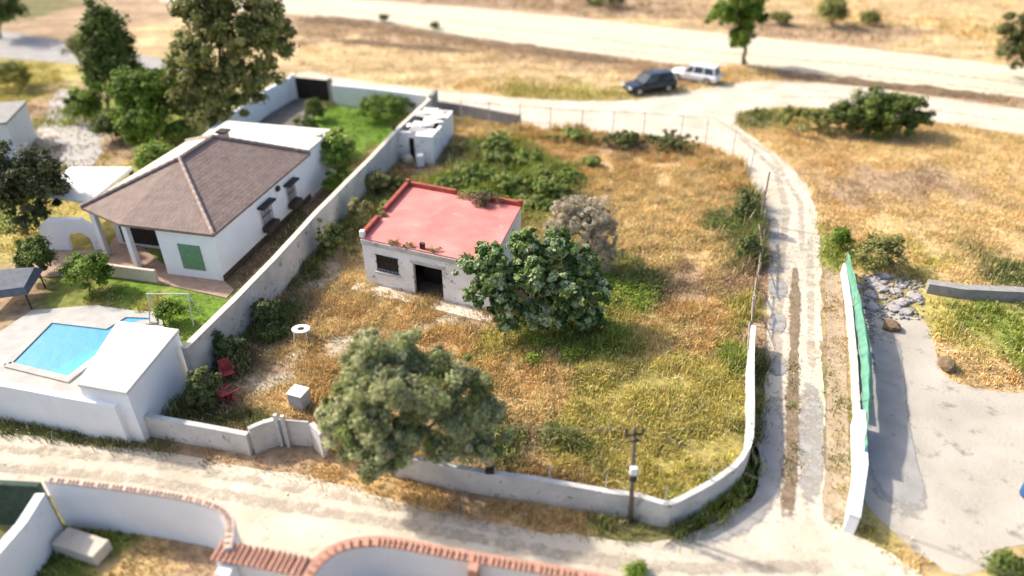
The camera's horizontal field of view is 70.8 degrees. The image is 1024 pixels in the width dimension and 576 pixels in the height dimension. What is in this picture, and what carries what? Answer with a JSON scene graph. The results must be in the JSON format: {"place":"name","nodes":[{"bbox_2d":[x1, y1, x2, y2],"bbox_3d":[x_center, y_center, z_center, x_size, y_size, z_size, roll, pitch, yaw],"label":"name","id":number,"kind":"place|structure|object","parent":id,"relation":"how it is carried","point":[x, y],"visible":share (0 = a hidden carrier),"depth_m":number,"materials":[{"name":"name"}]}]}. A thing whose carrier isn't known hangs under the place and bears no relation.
{"place":"outdoors","nodes":[
{"label":"outdoors","id":0,"kind":"place"},
{"bbox_2d":[34,89,101,166],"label":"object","id":1,"kind":"structure","parent":0,"point":[75,155],"depth_m":53.89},
{"bbox_2d":[0,31,183,69],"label":"side road","id":2,"kind":"structure","parent":0,"point":[13,45],"depth_m":74.80,"materials":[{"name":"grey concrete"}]},
{"bbox_2d":[35,525,216,575],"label":"grass","id":3,"kind":"structure","parent":0,"point":[50,568],"depth_m":23.16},
{"bbox_2d":[33,234,233,297],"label":"terrace","id":4,"kind":"structure","parent":0,"point":[119,254],"depth_m":38.18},
{"bbox_2d":[81,283,221,341],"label":"front lawn","id":5,"kind":"structure","parent":0,"point":[99,295],"depth_m":35.61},
{"bbox_2d":[226,182,339,289],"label":"side path","id":6,"kind":"structure","parent":0,"point":[251,260],"depth_m":40.33,"materials":[{"name":"brown soil"}]},
{"bbox_2d":[258,98,318,126],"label":"driveway","id":7,"kind":"structure","parent":0,"point":[285,114],"depth_m":58.47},
{"bbox_2d":[0,0,1023,575],"bbox_3d":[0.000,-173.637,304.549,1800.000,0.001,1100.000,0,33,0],"label":"ground","id":8,"kind":"structure","parent":0,"point":[150,24],"depth_m":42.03,"materials":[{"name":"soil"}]},
{"bbox_2d":[0,0,30,38],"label":"garden tree","id":9,"kind":"object","parent":8,"relation":"on","point":[8,10],"visible":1,"depth_m":77.11,"materials":[{"name":"green plant"}]},
{"bbox_2d":[0,59,32,88],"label":"shrub","id":10,"kind":"object","parent":8,"relation":"on","point":[16,71],"visible":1,"depth_m":62.72,"materials":[{"name":"green plant"}]},
{"bbox_2d":[0,100,37,158],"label":"outbuilding","id":11,"kind":"structure","parent":8,"relation":"on","point":[17,128],"depth_m":51.21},
{"bbox_2d":[0,267,45,308],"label":"canvas canopy","id":12,"kind":"object","parent":8,"relation":"on","point":[17,281],"visible":1,"depth_m":35.12,"materials":[{"name":"grey fabric"}]},
{"bbox_2d":[0,480,61,524],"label":"hedge screen","id":13,"kind":"object","parent":8,"relation":"on","point":[16,497],"visible":0.5,"depth_m":23.59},
{"bbox_2d":[0,493,63,575],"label":"garden wall","id":14,"kind":"structure","parent":8,"relation":"on","point":[36,530],"depth_m":22.47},
{"bbox_2d":[9,235,59,270],"bbox_3d":[-24.517,-1.504,37.033,2.049,2.447,2.034,10,34,15],"label":"shrub","id":15,"kind":"object","parent":8,"relation":"on","point":[36,250],"visible":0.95,"depth_m":36.61,"materials":[{"name":"green plant"}]},
{"bbox_2d":[0,139,72,237],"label":"garden tree","id":16,"kind":"object","parent":8,"relation":"on","point":[17,182],"visible":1,"depth_m":38.81,"materials":[{"name":"green plant"}]},
{"bbox_2d":[0,381,131,443],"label":"garden wall","id":17,"kind":"structure","parent":8,"relation":"on","point":[83,415],"depth_m":27.45,"materials":[{"name":"paint"}]},
{"bbox_2d":[38,217,100,249],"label":"arched wall","id":18,"kind":"structure","parent":8,"relation":"on","point":[59,231],"depth_m":39.27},
{"bbox_2d":[0,305,163,395],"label":"pool deck","id":19,"kind":"structure","parent":8,"relation":"on","point":[16,335],"depth_m":33.52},
{"bbox_2d":[3,313,157,382],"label":"swimming pool","id":20,"kind":"structure","parent":19,"relation":"in","point":[63,350],"depth_m":32.40,"materials":[{"name":"liquid"}]},
{"bbox_2d":[52,527,112,565],"bbox_3d":[-13.941,8.385,23.370,1.700,0.500,0.700,10,34,15],"label":"stone bench","id":21,"kind":"object","parent":8,"relation":"on","point":[88,548],"visible":1,"depth_m":23.16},
{"bbox_2d":[61,86,103,122],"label":"shrub","id":22,"kind":"object","parent":8,"relation":"on","point":[89,102],"visible":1,"depth_m":55.34,"materials":[{"name":"green plant"}]},
{"bbox_2d":[35,167,133,220],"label":"carport","id":23,"kind":"object","parent":8,"relation":"on","point":[88,183],"visible":0.46,"depth_m":41.79,"materials":[{"name":"paint"}]},
{"bbox_2d":[54,249,114,291],"bbox_3d":[-21.229,-0.640,35.870,2.611,2.259,2.526,-17,37,-25],"label":"shrub","id":24,"kind":"object","parent":8,"relation":"on","point":[94,264],"visible":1,"depth_m":35.48,"materials":[{"name":"green plant"}]},
{"bbox_2d":[0,60,179,256],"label":"garden weeds","id":25,"kind":"object","parent":8,"relation":"on","point":[13,94],"visible":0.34,"depth_m":56.68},
{"bbox_2d":[86,110,120,140],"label":"shrub","id":26,"kind":"object","parent":8,"relation":"on","point":[105,125],"visible":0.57,"depth_m":52.20,"materials":[{"name":"green plant"}]},
{"bbox_2d":[74,0,144,110],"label":"garden tree","id":27,"kind":"object","parent":8,"relation":"on","point":[100,27],"visible":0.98,"depth_m":52.70,"materials":[{"name":"green plant"}]},
{"bbox_2d":[77,321,189,442],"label":"pool house","id":28,"kind":"structure","parent":8,"relation":"on","point":[136,372],"depth_m":27.86,"materials":[{"name":"paint"}]},
{"bbox_2d":[111,104,165,145],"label":"garden tree","id":29,"kind":"object","parent":8,"relation":"on","point":[133,125],"visible":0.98,"depth_m":49.98,"materials":[{"name":"green plant"}]},
{"bbox_2d":[44,476,242,552],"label":"garden wall","id":30,"kind":"structure","parent":8,"relation":"on","point":[138,510],"depth_m":23.21,"materials":[{"name":"paint"}]},
{"bbox_2d":[102,64,184,125],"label":"garden tree","id":31,"kind":"object","parent":8,"relation":"on","point":[140,88],"visible":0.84,"depth_m":50.96,"materials":[{"name":"green plant"}]},
{"bbox_2d":[130,138,174,172],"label":"shrub","id":32,"kind":"object","parent":8,"relation":"on","point":[148,153],"visible":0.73,"depth_m":46.49,"materials":[{"name":"green plant"}]},
{"bbox_2d":[151,297,185,322],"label":"shrub","id":33,"kind":"object","parent":8,"relation":"on","point":[163,309],"visible":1,"depth_m":33.55,"materials":[{"name":"green plant"}]},
{"bbox_2d":[157,116,199,142],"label":"shrub","id":34,"kind":"object","parent":8,"relation":"on","point":[175,131],"visible":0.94,"depth_m":52.15,"materials":[{"name":"green plant"}]},
{"bbox_2d":[143,413,253,455],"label":"front wall","id":35,"kind":"structure","parent":8,"relation":"on","point":[203,434],"depth_m":27.10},
{"bbox_2d":[184,365,222,407],"bbox_3d":[-12.350,4.006,28.847,1.456,2.131,1.447,0,33,0],"label":"scrub bush","id":36,"kind":"object","parent":8,"relation":"on","point":[201,384],"visible":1,"depth_m":28.52,"materials":[{"name":"green plant"}]},
{"bbox_2d":[79,121,335,281],"bbox_3d":[-17.285,-6.301,42.086,8.720,4.880,14.998,7,34,10],"label":"villa","id":37,"kind":"object","parent":8,"relation":"on","point":[223,201],"visible":0.95,"depth_m":38.60,"materials":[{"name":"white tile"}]},
{"bbox_2d":[257,197,280,233],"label":"window","id":38,"kind":"structure","parent":37,"relation":"in","point":[265,212],"depth_m":40.35,"materials":[{"name":"black metal"}]},
{"bbox_2d":[283,177,302,209],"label":"window","id":39,"kind":"structure","parent":37,"relation":"in","point":[294,203],"depth_m":42.75,"materials":[{"name":"black metal"}]},
{"bbox_2d":[211,328,245,364],"bbox_3d":[-12.241,2.610,31.191,1.568,1.926,1.409,0,33,0],"label":"scrub bush","id":40,"kind":"object","parent":8,"relation":"on","point":[230,344],"visible":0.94,"depth_m":30.87,"materials":[{"name":"green plant"}]},
{"bbox_2d":[159,0,299,130],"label":"tree","id":41,"kind":"object","parent":8,"relation":"on","point":[217,21],"visible":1,"depth_m":49.30,"materials":[{"name":"green plant"}]},
{"bbox_2d":[202,76,294,135],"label":"garden wall","id":42,"kind":"structure","parent":8,"relation":"on","point":[281,95],"depth_m":58.17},
{"bbox_2d":[290,74,332,100],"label":"driveway gate","id":43,"kind":"structure","parent":42,"relation":"attached to","point":[305,88],"depth_m":60.88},
{"bbox_2d":[211,540,310,575],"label":"tiled roof","id":44,"kind":"structure","parent":8,"relation":"on","point":[249,560],"depth_m":20.94,"materials":[{"name":"tile"}]},
{"bbox_2d":[247,417,279,453],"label":"entrance wall","id":45,"kind":"structure","parent":8,"relation":"on","point":[263,435],"depth_m":26.90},
{"bbox_2d":[250,297,291,330],"bbox_3d":[-11.289,1.193,33.469,1.898,1.796,1.456,-10,34,-16],"label":"scrub bush","id":46,"kind":"object","parent":8,"relation":"on","point":[263,311],"visible":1,"depth_m":33.16,"materials":[{"name":"green plant"}]},
{"bbox_2d":[229,180,338,288],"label":"side weeds","id":47,"kind":"object","parent":8,"relation":"on","point":[297,223],"visible":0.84,"depth_m":41.06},
{"bbox_2d":[273,413,312,447],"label":"plot gate","id":48,"kind":"structure","parent":8,"relation":"on","point":[293,432],"depth_m":27.02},
{"bbox_2d":[286,384,310,410],"bbox_3d":[-8.617,4.444,29.155,0.700,0.780,0.640,11,35,17],"label":"utility box","id":49,"kind":"object","parent":8,"relation":"on","point":[297,395],"visible":1,"depth_m":28.95,"materials":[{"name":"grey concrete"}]},
{"bbox_2d":[180,98,431,375],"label":"boundary wall","id":50,"kind":"structure","parent":8,"relation":"on","point":[275,273],"depth_m":36.34,"materials":[{"name":"paint"}]},
{"bbox_2d":[209,156,416,388],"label":"wall weeds","id":51,"kind":"object","parent":8,"relation":"on","point":[393,181],"depth_m":36.63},
{"bbox_2d":[315,218,353,256],"bbox_3d":[-9.578,-2.563,38.691,2.079,2.426,1.793,0,33,0],"label":"scrub bush","id":52,"kind":"object","parent":8,"relation":"on","point":[334,239],"visible":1,"depth_m":38.45,"materials":[{"name":"green plant"}]},
{"bbox_2d":[315,126,359,173],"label":"lemon tree","id":53,"kind":"object","parent":8,"relation":"on","point":[337,144],"visible":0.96,"depth_m":46.15,"materials":[{"name":"green plant"}]},
{"bbox_2d":[346,197,374,226],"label":"scrub bush","id":54,"kind":"object","parent":8,"relation":"on","point":[361,209],"visible":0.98,"depth_m":41.60,"materials":[{"name":"green plant"}]},
{"bbox_2d":[322,99,407,173],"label":"lawn","id":55,"kind":"structure","parent":8,"relation":"on","point":[329,104],"depth_m":56.31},
{"bbox_2d":[331,84,426,113],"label":"garden wall","id":56,"kind":"structure","parent":8,"relation":"on","point":[348,95],"depth_m":59.15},
{"bbox_2d":[365,168,400,189],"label":"scrub bush","id":57,"kind":"object","parent":8,"relation":"on","point":[375,178],"visible":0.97,"depth_m":45.24,"materials":[{"name":"green plant"}]},
{"bbox_2d":[356,92,415,121],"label":"shrub","id":58,"kind":"object","parent":8,"relation":"on","point":[378,103],"visible":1,"depth_m":56.55,"materials":[{"name":"green plant"}]},
{"bbox_2d":[0,214,775,552],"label":"verge grass","id":59,"kind":"structure","parent":8,"relation":"on","point":[678,532],"depth_m":25.75,"materials":[{"name":"plant"}]},
{"bbox_2d":[329,39,475,52],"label":"earth bank","id":60,"kind":"structure","parent":8,"relation":"on","point":[411,46],"depth_m":75.68,"materials":[{"name":"brown soil"}]},
{"bbox_2d":[313,326,514,485],"bbox_3d":[-3.374,4.330,24.811,6.483,6.227,3.969,-13,35,-19],"label":"pepper tree","id":61,"kind":"object","parent":8,"relation":"on","point":[372,440],"visible":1,"depth_m":23.74,"materials":[{"name":"green plant"}]},
{"bbox_2d":[393,107,453,163],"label":"ruined shed","id":62,"kind":"structure","parent":8,"relation":"on","point":[429,134],"depth_m":50.49,"materials":[{"name":"white paint"}]},
{"bbox_2d":[351,179,522,323],"bbox_3d":[-3.500,-2.244,37.502,8.369,3.060,7.300,13,35,19],"label":"derelict hut","id":63,"kind":"object","parent":8,"relation":"on","point":[417,236],"visible":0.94,"depth_m":36.38,"materials":[{"name":"white paint"}]},
{"bbox_2d":[375,254,400,277],"bbox_3d":[-6.217,-1.139,36.008,1.427,1.070,0.257,13,35,19],"label":"window","id":64,"kind":"structure","parent":63,"relation":"in","point":[383,262],"depth_m":36.04,"materials":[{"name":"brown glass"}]},
{"bbox_2d":[301,536,609,575],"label":"garden wall","id":65,"kind":"structure","parent":8,"relation":"on","point":[376,556],"depth_m":21.32,"materials":[{"name":"paint"}]},
{"bbox_2d":[295,15,624,63],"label":"earth bank","id":66,"kind":"structure","parent":8,"relation":"on","point":[533,48],"depth_m":77.11,"materials":[{"name":"brown soil"}]},
{"bbox_2d":[166,115,765,519],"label":"leafy weeds","id":67,"kind":"object","parent":8,"relation":"on","point":[627,283],"visible":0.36,"depth_m":35.02,"materials":[{"name":"green plant"}]},
{"bbox_2d":[445,161,495,186],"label":"scrub bush","id":68,"kind":"object","parent":8,"relation":"on","point":[465,170],"visible":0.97,"depth_m":46.74,"materials":[{"name":"green plant"}]},
{"bbox_2d":[438,101,520,125],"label":"block wall","id":69,"kind":"structure","parent":8,"relation":"on","point":[486,113],"depth_m":56.84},
{"bbox_2d":[479,130,512,153],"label":"scrub bush","id":70,"kind":"object","parent":8,"relation":"on","point":[492,141],"visible":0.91,"depth_m":50.56,"materials":[{"name":"green plant"}]},
{"bbox_2d":[417,123,580,199],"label":"scrub grass","id":71,"kind":"structure","parent":8,"relation":"on","point":[531,144],"depth_m":49.43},
{"bbox_2d":[491,170,535,196],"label":"scrub bush","id":72,"kind":"object","parent":8,"relation":"on","point":[509,179],"visible":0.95,"depth_m":45.24,"materials":[{"name":"green plant"}]},
{"bbox_2d":[503,188,549,212],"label":"scrub bush","id":73,"kind":"object","parent":8,"relation":"on","point":[529,200],"visible":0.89,"depth_m":44.01,"materials":[{"name":"green plant"}]},
{"bbox_2d":[451,226,612,334],"bbox_3d":[1.017,-0.116,32.493,7.440,5.166,3.636,0,33,0],"label":"fig tree","id":74,"kind":"object","parent":8,"relation":"on","point":[487,264],"visible":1,"depth_m":31.77,"materials":[{"name":"green plant"}]},
{"bbox_2d":[523,163,587,204],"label":"scrub bush","id":75,"kind":"object","parent":8,"relation":"on","point":[543,182],"visible":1,"depth_m":44.99,"materials":[{"name":"green plant"}]},
{"bbox_2d":[391,325,755,526],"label":"front wall","id":76,"kind":"structure","parent":8,"relation":"on","point":[651,510],"depth_m":24.86,"materials":[{"name":"paint"}]},
{"bbox_2d":[543,194,624,272],"bbox_3d":[3.725,-2.746,37.286,4.458,4.283,2.796,0,33,0],"label":"bare bush","id":77,"kind":"object","parent":8,"relation":"on","point":[587,221],"visible":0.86,"depth_m":36.58,"materials":[{"name":"grey plant"}]},
{"bbox_2d":[601,129,647,148],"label":"scrub bush","id":78,"kind":"object","parent":8,"relation":"on","point":[625,136],"visible":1,"depth_m":51.86,"materials":[{"name":"green plant"}]},
{"bbox_2d":[625,425,644,522],"bbox_3d":[3.830,6.255,23.482,0.630,4.364,0.527,0,33,0],"label":"utility pole","id":79,"kind":"object","parent":8,"relation":"on","point":[633,471],"visible":1,"depth_m":22.99,"materials":[{"name":"brown wood"}]},
{"bbox_2d":[504,118,775,320],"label":"wire fence","id":80,"kind":"object","parent":8,"relation":"on","point":[748,227],"visible":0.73,"depth_m":48.27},
{"bbox_2d":[621,68,677,95],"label":"parked car","id":81,"kind":"object","parent":8,"relation":"on","point":[665,80],"visible":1,"depth_m":62.62,"materials":[{"name":"blue paint"}]},
{"bbox_2d":[293,16,1023,106],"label":"grass","id":82,"kind":"structure","parent":8,"relation":"on","point":[472,81],"depth_m":68.91,"materials":[{"name":"plant"}]},
{"bbox_2d":[636,129,699,153],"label":"scrub bush","id":83,"kind":"object","parent":8,"relation":"on","point":[667,140],"visible":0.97,"depth_m":51.69,"materials":[{"name":"green plant"}]},
{"bbox_2d":[671,62,722,84],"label":"parked car","id":84,"kind":"object","parent":8,"relation":"on","point":[703,72],"visible":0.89,"depth_m":64.98,"materials":[{"name":"white paint"}]},
{"bbox_2d":[704,0,769,65],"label":"roadside tree","id":85,"kind":"object","parent":8,"relation":"on","point":[744,14],"visible":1,"depth_m":67.16,"materials":[{"name":"green plant"}]},
{"bbox_2d":[733,189,759,223],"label":"scrub bush","id":86,"kind":"object","parent":8,"relation":"on","point":[748,202],"visible":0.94,"depth_m":40.98,"materials":[{"name":"green plant"}]},
{"bbox_2d":[772,104,847,133],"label":"shrub","id":87,"kind":"object","parent":8,"relation":"on","point":[818,117],"visible":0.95,"depth_m":54.52,"materials":[{"name":"green plant"}]},
{"bbox_2d":[812,0,851,26],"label":"tree","id":88,"kind":"object","parent":8,"relation":"on","point":[833,9],"visible":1,"depth_m":81.53,"materials":[{"name":"green plant"}]},
{"bbox_2d":[822,270,850,524],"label":"verge","id":89,"kind":"structure","parent":8,"relation":"on","point":[834,499],"depth_m":29.14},
{"bbox_2d":[818,266,852,528],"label":"verge weeds","id":90,"kind":"object","parent":89,"relation":"on","point":[837,407],"visible":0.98,"depth_m":29.41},
{"bbox_2d":[840,263,860,418],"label":"yard wall","id":91,"kind":"structure","parent":8,"relation":"on","point":[855,392],"depth_m":32.23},
{"bbox_2d":[843,409,867,534],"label":"yard wall","id":92,"kind":"structure","parent":8,"relation":"on","point":[859,460],"depth_m":25.40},
{"bbox_2d":[845,252,872,450],"bbox_3d":[15.311,2.270,31.720,0.573,1.680,14.537,11,34,16],"label":"shade net","id":93,"kind":"object","parent":8,"relation":"on","point":[864,351],"visible":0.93,"depth_m":30.99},
{"bbox_2d":[847,230,910,272],"bbox_3d":[19.390,-1.877,37.967,3.020,2.070,2.706,0,33,0],"label":"shrub","id":94,"kind":"object","parent":8,"relation":"on","point":[878,245],"visible":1,"depth_m":37.38,"materials":[{"name":"green plant"}]},
{"bbox_2d":[753,67,1006,102],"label":"earth bank","id":95,"kind":"structure","parent":8,"relation":"on","point":[919,88],"depth_m":64.07,"materials":[{"name":"brown soil"}]},
{"bbox_2d":[825,84,936,139],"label":"shrub","id":96,"kind":"object","parent":8,"relation":"on","point":[877,112],"visible":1,"depth_m":53.12,"materials":[{"name":"green plant"}]},
{"bbox_2d":[853,273,924,445],"bbox_3d":[16.572,3.027,32.002,3.470,0.160,16.136,14,35,20],"label":"yard rubble","id":97,"kind":"object","parent":8,"relation":"on","point":[865,287],"visible":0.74,"depth_m":35.53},
{"bbox_2d":[857,515,933,575],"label":"corner grass","id":98,"kind":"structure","parent":8,"relation":"on","point":[875,531],"depth_m":23.52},
{"bbox_2d":[854,302,1023,574],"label":"yard slab","id":99,"kind":"structure","parent":8,"relation":"on","point":[968,441],"depth_m":26.66,"materials":[{"name":"concrete"}]},
{"bbox_2d":[859,331,926,515],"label":"yard dirt","id":100,"kind":"structure","parent":99,"relation":"on","point":[893,465],"depth_m":27.98,"materials":[{"name":"grey soil"}]},
{"bbox_2d":[925,279,1023,301],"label":"wall","id":101,"kind":"structure","parent":8,"relation":"on","point":[969,291],"depth_m":35.79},
{"bbox_2d":[978,547,1023,575],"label":"shrub","id":102,"kind":"object","parent":8,"relation":"on","point":[1006,561],"visible":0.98,"depth_m":22.21,"materials":[{"name":"green plant"}]},
{"bbox_2d":[985,12,1023,70],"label":"edge tree","id":103,"kind":"object","parent":8,"relation":"on","point":[1011,45],"visible":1,"depth_m":63.71,"materials":[{"name":"green plant"}]},
{"bbox_2d":[0,71,1023,575],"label":"dirt track","id":104,"kind":"structure","parent":0,"point":[806,525],"depth_m":26.30,"materials":[{"name":"soil"}]},
{"bbox_2d":[0,446,487,529],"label":"wheel rut","id":105,"kind":"structure","parent":104,"relation":"on","point":[256,479],"depth_m":26.04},
{"bbox_2d":[0,464,818,574],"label":"wheel rut","id":106,"kind":"structure","parent":104,"relation":"on","point":[464,536],"depth_m":24.06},
{"bbox_2d":[3,71,1020,574],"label":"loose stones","id":107,"kind":"object","parent":104,"relation":"on","point":[763,347],"visible":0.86,"depth_m":31.44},
{"bbox_2d":[664,398,783,548],"bbox_3d":[8.793,6.792,26.257,2.555,0.001,10.620,23,39,31],"label":"grey patch","id":108,"kind":"object","parent":104,"relation":"on","point":[755,510],"visible":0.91,"depth_m":25.43,"materials":[{"name":"concrete"}]},
{"bbox_2d":[739,137,789,357],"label":"wheel rut","id":109,"kind":"structure","parent":104,"relation":"on","point":[775,343],"depth_m":40.20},
{"bbox_2d":[781,268,801,514],"bbox_3d":[12.274,3.405,31.458,1.043,0.001,18.937,11,35,17],"label":"strip","id":110,"kind":"object","parent":104,"relation":"on","point":[787,498],"visible":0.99,"depth_m":29.33,"materials":[{"name":"brown soil"}]},
{"bbox_2d":[798,383,823,501],"bbox_3d":[11.506,5.822,27.753,1.179,0.001,8.212,11,34,16],"label":"grey patch","id":111,"kind":"object","parent":104,"relation":"on","point":[806,481],"visible":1,"depth_m":27.47,"materials":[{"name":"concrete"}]},
{"bbox_2d":[159,0,1023,96],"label":"road","id":112,"kind":"structure","parent":0,"point":[812,56],"depth_m":76.46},
{"bbox_2d":[399,0,1023,62],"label":"hillside grass","id":113,"kind":"structure","parent":0,"point":[947,27],"depth_m":85.63,"materials":[{"name":"plant"}]},
{"bbox_2d":[732,105,1023,288],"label":"field grass","id":114,"kind":"structure","parent":0,"point":[958,161],"depth_m":46.48,"materials":[{"name":"plant"}]},
{"bbox_2d":[922,297,1023,391],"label":"yard lawn","id":115,"kind":"structure","parent":0,"point":[996,308],"depth_m":33.16,"materials":[{"name":"plant"}]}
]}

